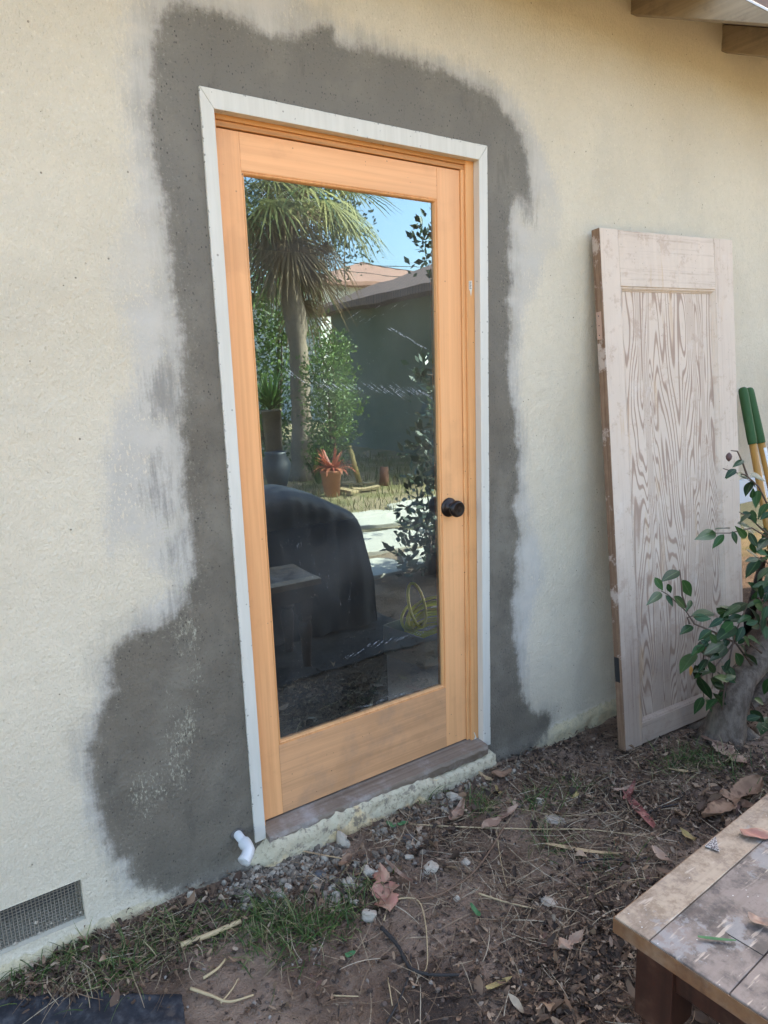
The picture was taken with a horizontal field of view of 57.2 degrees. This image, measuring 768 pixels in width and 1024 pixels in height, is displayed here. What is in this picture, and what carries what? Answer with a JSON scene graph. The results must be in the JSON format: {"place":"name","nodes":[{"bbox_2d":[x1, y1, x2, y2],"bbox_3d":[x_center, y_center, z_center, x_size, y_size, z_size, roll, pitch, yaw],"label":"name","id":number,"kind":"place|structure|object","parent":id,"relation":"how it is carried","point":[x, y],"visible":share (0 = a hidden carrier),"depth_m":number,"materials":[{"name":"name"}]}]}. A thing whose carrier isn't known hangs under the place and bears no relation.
{"place":"outdoors","nodes":[
{"label":"outdoors","id":0,"kind":"place"},
{"bbox_2d":[0,699,767,1023],"bbox_3d":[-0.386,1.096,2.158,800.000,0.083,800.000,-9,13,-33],"label":"ground","id":1,"kind":"structure","parent":0,"point":[199,1010],"depth_m":1.86,"materials":[{"name":"soil"}]},
{"bbox_2d":[0,989,184,1023],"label":"ground cloth","id":2,"kind":"object","parent":1,"relation":"on","point":[126,1011],"visible":1,"depth_m":1.66,"materials":[{"name":"fabric"}]},
{"bbox_2d":[187,891,195,897],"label":"stone","id":3,"kind":"object","parent":1,"relation":"on","point":[189,894],"visible":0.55,"depth_m":1.99,"materials":[{"name":"white stone"}]},
{"bbox_2d":[180,919,240,947],"bbox_3d":[-0.458,1.117,1.867,0.164,0.021,0.019,-8,12,-31],"label":"stick","id":4,"kind":"object","parent":1,"relation":"on","point":[209,934],"visible":0.97,"depth_m":1.86,"materials":[{"name":"beige wood"}]},
{"bbox_2d":[203,958,225,978],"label":"reed","id":5,"kind":"object","parent":1,"relation":"on","point":[212,971],"visible":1,"depth_m":1.75,"materials":[{"name":"beige plant"}]},
{"bbox_2d":[190,986,253,1002],"bbox_3d":[-0.393,1.160,1.688,0.159,0.012,0.031,-1,11,7],"label":"twig","id":6,"kind":"object","parent":1,"relation":"on","point":[194,989],"visible":1,"depth_m":1.68,"materials":[{"name":"beige wood"}]},
{"bbox_2d":[220,979,237,1003],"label":"reed","id":7,"kind":"object","parent":1,"relation":"on","point":[229,992],"visible":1,"depth_m":1.70,"materials":[{"name":"beige plant"}]},
{"bbox_2d":[283,883,291,890],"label":"stone","id":8,"kind":"object","parent":1,"relation":"on","point":[288,886],"visible":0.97,"depth_m":2.04,"materials":[{"name":"grey stone"}]},
{"bbox_2d":[303,851,356,860],"bbox_3d":[-0.200,1.054,2.171,0.256,0.004,0.006,1,11,17],"label":"straw","id":9,"kind":"object","parent":1,"relation":"on","point":[325,855],"visible":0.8,"depth_m":2.17,"materials":[{"name":"beige plant"}]},
{"bbox_2d":[336,830,349,847],"bbox_3d":[-0.131,1.043,2.232,0.035,0.061,0.063,-9,13,-33],"label":"stone","id":10,"kind":"object","parent":1,"relation":"on","point":[342,840],"visible":0.88,"depth_m":2.22,"materials":[{"name":"white stone"}]},
{"bbox_2d":[338,853,351,865],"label":"dead leaf","id":11,"kind":"object","parent":1,"relation":"on","point":[346,858],"visible":1,"depth_m":2.14,"materials":[{"name":"beige plant"}]},
{"bbox_2d":[333,995,358,996],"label":"reed","id":12,"kind":"object","parent":1,"relation":"on","point":[345,996],"visible":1,"depth_m":1.68,"materials":[{"name":"beige plant"}]},
{"bbox_2d":[346,876,351,883],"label":"stone","id":13,"kind":"object","parent":1,"relation":"on","point":[348,880],"visible":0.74,"depth_m":2.05,"materials":[{"name":"white stone"}]},
{"bbox_2d":[361,864,374,876],"bbox_3d":[-0.049,1.069,2.092,0.037,0.040,0.045,-9,13,-33],"label":"stone","id":14,"kind":"object","parent":1,"relation":"on","point":[367,870],"visible":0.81,"depth_m":2.08,"materials":[{"name":"white stone"}]},
{"bbox_2d":[362,909,376,922],"bbox_3d":[-0.040,1.103,1.924,0.044,0.038,0.031,-1,11,6],"label":"stone","id":15,"kind":"object","parent":1,"relation":"on","point":[368,916],"visible":0.94,"depth_m":1.91,"materials":[{"name":"white stone"}]},
{"bbox_2d":[215,754,543,917],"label":"gravel","id":16,"kind":"structure","parent":1,"relation":"on","point":[335,849],"depth_m":2.11,"materials":[{"name":"grey gravel"}]},
{"bbox_2d":[314,870,325,879],"bbox_3d":[-0.190,1.079,2.095,0.035,0.021,0.044,-9,13,-33],"label":"stone","id":17,"kind":"object","parent":16,"relation":"on","point":[318,873],"visible":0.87,"depth_m":2.09,"materials":[{"name":"grey stone"}]},
{"bbox_2d":[0,0,767,981],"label":"stucco house","id":18,"kind":"structure","parent":1,"relation":"on","point":[298,364],"depth_m":2.17,"materials":[{"name":"paint"}]},
{"bbox_2d":[216,128,465,819],"bbox_3d":[-0.059,-0.071,2.225,0.826,1.990,0.104,-9,13,-33],"label":"door","id":19,"kind":"structure","parent":18,"relation":"in","point":[302,767],"depth_m":2.25,"materials":[{"name":"brown wood"}]},
{"bbox_2d":[0,734,767,1023],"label":"grass","id":20,"kind":"structure","parent":1,"relation":"on","point":[259,918],"depth_m":1.90,"materials":[{"name":"green plant"}]},
{"bbox_2d":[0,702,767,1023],"bbox_3d":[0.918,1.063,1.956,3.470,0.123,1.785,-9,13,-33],"label":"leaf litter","id":21,"kind":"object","parent":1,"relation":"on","point":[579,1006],"visible":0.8,"depth_m":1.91,"materials":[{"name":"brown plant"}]},
{"bbox_2d":[647,803,677,813],"bbox_3d":[0.931,0.994,2.366,0.143,0.014,0.019,-7,12,-24],"label":"stick","id":22,"kind":"object","parent":21,"relation":"on","point":[649,812],"visible":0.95,"depth_m":2.38,"materials":[{"name":"brown wood"}]},
{"bbox_2d":[55,722,713,1023],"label":"soil crumbs","id":23,"kind":"object","parent":1,"relation":"on","point":[398,959],"visible":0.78,"depth_m":1.88,"materials":[{"name":"brown soil"}]},
{"bbox_2d":[370,862,398,911],"bbox_3d":[0.003,1.071,2.006,0.084,0.020,0.194,-1,11,4],"label":"dead leaf","id":24,"kind":"object","parent":1,"relation":"on","point":[390,899],"visible":0.96,"depth_m":2.00,"materials":[{"name":"brown plant"}]},
{"bbox_2d":[1,721,767,1023],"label":"pine needles","id":25,"kind":"object","parent":1,"relation":"on","point":[452,873],"visible":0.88,"depth_m":2.03,"materials":[{"name":"brown plant"}]},
{"bbox_2d":[345,950,355,956],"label":"dead leaf","id":26,"kind":"object","parent":25,"relation":"on","point":[352,952],"visible":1,"depth_m":1.79,"materials":[{"name":"green plant"}]},
{"bbox_2d":[387,978,392,1005],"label":"reed","id":27,"kind":"object","parent":1,"relation":"on","point":[390,992],"visible":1,"depth_m":1.68,"materials":[{"name":"beige plant"}]},
{"bbox_2d":[383,856,412,882],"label":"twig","id":28,"kind":"object","parent":1,"relation":"on","point":[396,869],"visible":1,"depth_m":2.07,"materials":[{"name":"wood"}]},
{"bbox_2d":[386,953,411,1023],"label":"stick","id":29,"kind":"object","parent":1,"relation":"on","point":[393,1010],"visible":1,"depth_m":1.67,"materials":[{"name":"brown wood"}]},
{"bbox_2d":[383,897,427,970],"bbox_3d":[0.059,1.110,1.853,0.113,0.012,0.253,-3,11,-5],"label":"dry straw","id":30,"kind":"object","parent":1,"relation":"on","point":[424,920],"visible":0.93,"depth_m":1.90,"materials":[{"name":"beige plant"}]},
{"bbox_2d":[403,834,414,842],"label":"stone","id":31,"kind":"object","parent":1,"relation":"on","point":[404,837],"visible":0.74,"depth_m":2.23,"materials":[{"name":"grey stone"}]},
{"bbox_2d":[405,854,413,859],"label":"stone","id":32,"kind":"object","parent":1,"relation":"on","point":[408,856],"visible":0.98,"depth_m":2.14,"materials":[{"name":"white stone"}]},
{"bbox_2d":[380,925,459,976],"bbox_3d":[0.073,1.123,1.776,0.252,0.015,0.065,7,14,38],"label":"root","id":33,"kind":"object","parent":1,"relation":"on","point":[393,940],"visible":1,"depth_m":1.75,"materials":[{"name":"black wood"}]},
{"bbox_2d":[423,860,438,874],"bbox_3d":[0.141,1.061,2.098,0.047,0.031,0.044,-1,11,6],"label":"stone","id":34,"kind":"object","parent":1,"relation":"on","point":[433,865],"visible":0.98,"depth_m":2.09,"materials":[{"name":"white stone"}]},
{"bbox_2d":[446,791,457,800],"bbox_3d":[0.240,0.996,2.460,0.039,0.040,0.041,-9,13,-33],"label":"stone","id":35,"kind":"object","parent":1,"relation":"on","point":[453,795],"visible":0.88,"depth_m":2.45,"materials":[{"name":"white stone"}]},
{"bbox_2d":[448,798,464,819],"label":"dead leaf","id":36,"kind":"object","parent":1,"relation":"on","point":[457,810],"visible":1,"depth_m":2.35,"materials":[{"name":"brown plant"}]},
{"bbox_2d":[413,823,505,900],"bbox_3d":[0.260,1.054,2.110,0.064,0.012,0.463,8,15,42],"label":"stick","id":37,"kind":"object","parent":1,"relation":"on","point":[484,858],"visible":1,"depth_m":2.07,"materials":[{"name":"brown wood"}]},
{"bbox_2d":[460,858,470,865],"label":"stone","id":38,"kind":"object","parent":1,"relation":"on","point":[466,861],"visible":0.98,"depth_m":2.12,"materials":[{"name":"white stone"}]},
{"bbox_2d":[470,903,480,915],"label":"dead leaf","id":39,"kind":"object","parent":1,"relation":"on","point":[475,910],"visible":1,"depth_m":1.92,"materials":[{"name":"green plant"}]},
{"bbox_2d":[478,771,490,779],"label":"dead leaf","id":40,"kind":"object","parent":1,"relation":"on","point":[485,776],"visible":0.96,"depth_m":2.56,"materials":[{"name":"plant"}]},
{"bbox_2d":[485,976,511,988],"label":"dead leaf","id":41,"kind":"object","parent":1,"relation":"on","point":[492,985],"visible":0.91,"depth_m":1.69,"materials":[{"name":"yellow plant"}]},
{"bbox_2d":[481,804,518,828],"bbox_3d":[0.384,1.002,2.318,0.194,0.020,0.038,-11,14,-41],"label":"dead leaf","id":42,"kind":"object","parent":1,"relation":"on","point":[488,822],"visible":1,"depth_m":2.31,"materials":[{"name":"brown plant"}]},
{"bbox_2d":[496,831,506,886],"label":"reed","id":43,"kind":"object","parent":1,"relation":"on","point":[500,859],"visible":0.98,"depth_m":2.14,"materials":[{"name":"beige plant"}]},
{"bbox_2d":[492,768,511,776],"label":"dead leaf","id":44,"kind":"object","parent":1,"relation":"on","point":[498,773],"visible":1,"depth_m":2.58,"materials":[{"name":"plant"}]},
{"bbox_2d":[478,892,533,908],"bbox_3d":[0.339,1.083,1.958,0.156,0.013,0.010,2,11,21],"label":"reed","id":45,"kind":"object","parent":1,"relation":"on","point":[479,893],"visible":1,"depth_m":1.96,"materials":[{"name":"beige plant"}]},
{"bbox_2d":[410,823,634,835],"bbox_3d":[0.440,1.022,2.277,0.715,0.020,0.030,-1,11,6],"label":"dry straw","id":46,"kind":"object","parent":1,"relation":"on","point":[520,828],"visible":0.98,"depth_m":2.27,"materials":[{"name":"beige plant"}]},
{"bbox_2d":[536,797,544,804],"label":"stone","id":47,"kind":"object","parent":1,"relation":"on","point":[539,800],"visible":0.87,"depth_m":2.42,"materials":[{"name":"grey stone"}]},
{"bbox_2d":[539,895,557,908],"bbox_3d":[0.458,1.090,1.973,0.039,0.021,0.058,-9,13,-33],"label":"stone","id":48,"kind":"object","parent":1,"relation":"on","point":[549,900],"visible":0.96,"depth_m":1.96,"materials":[{"name":"white stone"}]},
{"bbox_2d":[545,814,565,824],"bbox_3d":[0.565,1.020,2.341,0.061,0.016,0.061,-9,13,-33],"label":"stone","id":49,"kind":"object","parent":1,"relation":"on","point":[552,820],"visible":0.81,"depth_m":2.33,"materials":[{"name":"grey stone"}]},
{"bbox_2d":[484,807,628,815],"bbox_3d":[0.570,1.003,2.362,0.535,0.018,0.031,-1,11,3],"label":"reed","id":50,"kind":"object","parent":1,"relation":"on","point":[559,815],"visible":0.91,"depth_m":2.35,"materials":[{"name":"brown plant"}]},
{"bbox_2d":[558,929,583,949],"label":"dead leaf","id":51,"kind":"object","parent":1,"relation":"on","point":[574,938],"visible":1,"depth_m":1.81,"materials":[{"name":"plant"}]},
{"bbox_2d":[545,843,622,853],"bbox_3d":[0.617,1.038,2.167,0.235,0.010,0.017,1,11,13],"label":"straw","id":52,"kind":"object","parent":1,"relation":"on","point":[578,849],"visible":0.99,"depth_m":2.17,"materials":[{"name":"beige plant"}]},
{"bbox_2d":[579,857,646,863],"bbox_3d":[0.689,1.048,2.119,0.206,0.011,0.025,-1,11,3],"label":"stick","id":53,"kind":"object","parent":1,"relation":"on","point":[608,859],"visible":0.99,"depth_m":2.12,"materials":[{"name":"brown wood"}]},
{"bbox_2d":[576,877,658,900],"bbox_3d":[0.662,1.068,2.007,0.273,0.006,0.024,-5,11,-16],"label":"dry straw","id":54,"kind":"object","parent":1,"relation":"on","point":[613,885],"visible":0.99,"depth_m":2.01,"materials":[{"name":"beige plant"}]},
{"bbox_2d":[613,783,635,790],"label":"dead leaf","id":55,"kind":"object","parent":1,"relation":"on","point":[623,788],"visible":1,"depth_m":2.50,"materials":[{"name":"plant"}]},
{"bbox_2d":[623,779,634,798],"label":"dead leaf","id":56,"kind":"object","parent":1,"relation":"on","point":[630,789],"visible":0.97,"depth_m":2.49,"materials":[{"name":"brown plant"}]},
{"bbox_2d":[622,789,655,827],"bbox_3d":[0.853,0.993,2.370,0.034,0.029,0.246,-3,11,-4],"label":"dead leaf","id":57,"kind":"object","parent":1,"relation":"on","point":[640,812],"visible":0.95,"depth_m":2.34,"materials":[{"name":"red plant"}]},
{"bbox_2d":[632,730,687,771],"bbox_3d":[1.089,0.936,2.775,0.446,0.006,0.020,-11,14,-39],"label":"stick","id":58,"kind":"object","parent":1,"relation":"on","point":[656,752],"visible":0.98,"depth_m":2.75,"materials":[{"name":"brown wood"}]},
{"bbox_2d":[652,845,672,862],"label":"dead leaf","id":59,"kind":"object","parent":1,"relation":"on","point":[660,854],"visible":1,"depth_m":2.13,"materials":[{"name":"beige plant"}]},
{"bbox_2d":[591,228,744,751],"bbox_3d":[1.190,-0.094,2.863,0.777,1.995,0.039,-9,7,-29],"label":"old panel door","id":60,"kind":"structure","parent":1,"relation":"on","point":[664,303],"depth_m":2.82,"materials":[{"name":"beige wood"}]},
{"bbox_2d":[669,768,696,771],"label":"dead leaf","id":61,"kind":"object","parent":1,"relation":"on","point":[681,770],"visible":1,"depth_m":2.58,"materials":[{"name":"plant"}]},
{"bbox_2d":[680,827,695,840],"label":"dead leaf","id":62,"kind":"object","parent":1,"relation":"on","point":[687,834],"visible":1,"depth_m":2.21,"materials":[{"name":"yellow plant"}]},
{"bbox_2d":[613,794,767,1023],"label":"work table","id":63,"kind":"object","parent":1,"relation":"on","point":[661,925],"visible":1,"depth_m":1.26,"materials":[{"name":"grey wood"}]},
{"bbox_2d":[705,836,718,851],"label":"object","id":64,"kind":"object","parent":63,"relation":"on","point":[712,844],"visible":1,"depth_m":1.45,"materials":[{"name":"white"}]},
{"bbox_2d":[740,828,767,838],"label":"dead leaf","id":65,"kind":"object","parent":63,"relation":"on","point":[757,833],"visible":1,"depth_m":1.48,"materials":[{"name":"plant"}]},
{"bbox_2d":[748,912,767,925],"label":"dead leaf","id":66,"kind":"object","parent":63,"relation":"on","point":[754,918],"visible":1,"depth_m":1.25,"materials":[{"name":"plant"}]},
{"bbox_2d":[647,450,767,750],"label":"camellia bush","id":67,"kind":"object","parent":1,"relation":"on","point":[743,687],"visible":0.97,"depth_m":2.69,"materials":[{"name":"green plant"}]},
{"bbox_2d":[700,730,750,766],"bbox_3d":[1.313,0.906,2.716,0.084,0.035,0.312,-3,11,-4],"label":"dead leaf","id":68,"kind":"object","parent":1,"relation":"on","point":[739,758],"visible":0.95,"depth_m":2.71,"materials":[{"name":"brown plant"}]},
{"bbox_2d":[701,775,763,817],"bbox_3d":[1.169,0.956,2.357,0.381,0.049,0.078,-9,13,-33],"label":"dead leaf","id":69,"kind":"object","parent":1,"relation":"on","point":[741,788],"visible":1,"depth_m":2.40,"materials":[{"name":"brown plant"}]},
{"bbox_2d":[720,788,753,807],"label":"dead leaf","id":70,"kind":"object","parent":69,"relation":"on","point":[744,802],"visible":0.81,"depth_m":2.37,"materials":[{"name":"brown plant"}]},
{"bbox_2d":[738,387,767,548],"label":"post hole digger","id":71,"kind":"object","parent":1,"relation":"on","point":[754,431],"visible":0.98,"depth_m":3.22,"materials":[{"name":"green plastic"}]},
{"bbox_2d":[739,475,767,651],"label":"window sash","id":72,"kind":"object","parent":1,"relation":"on","point":[746,503],"depth_m":3.46,"materials":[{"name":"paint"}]},
{"bbox_2d":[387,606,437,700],"bbox_3d":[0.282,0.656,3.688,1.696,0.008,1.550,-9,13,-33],"label":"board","id":73,"kind":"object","parent":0,"point":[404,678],"visible":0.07,"depth_m":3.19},
{"bbox_2d":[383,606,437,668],"bbox_3d":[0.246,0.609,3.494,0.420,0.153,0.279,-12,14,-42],"label":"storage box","id":74,"kind":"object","parent":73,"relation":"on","point":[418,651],"visible":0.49,"depth_m":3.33,"materials":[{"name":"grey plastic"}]},
{"bbox_2d":[698,935,735,940],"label":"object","id":75,"kind":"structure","parent":0,"point":[714,938],"depth_m":1.21,"materials":[{"name":"green plant"}]}
]}

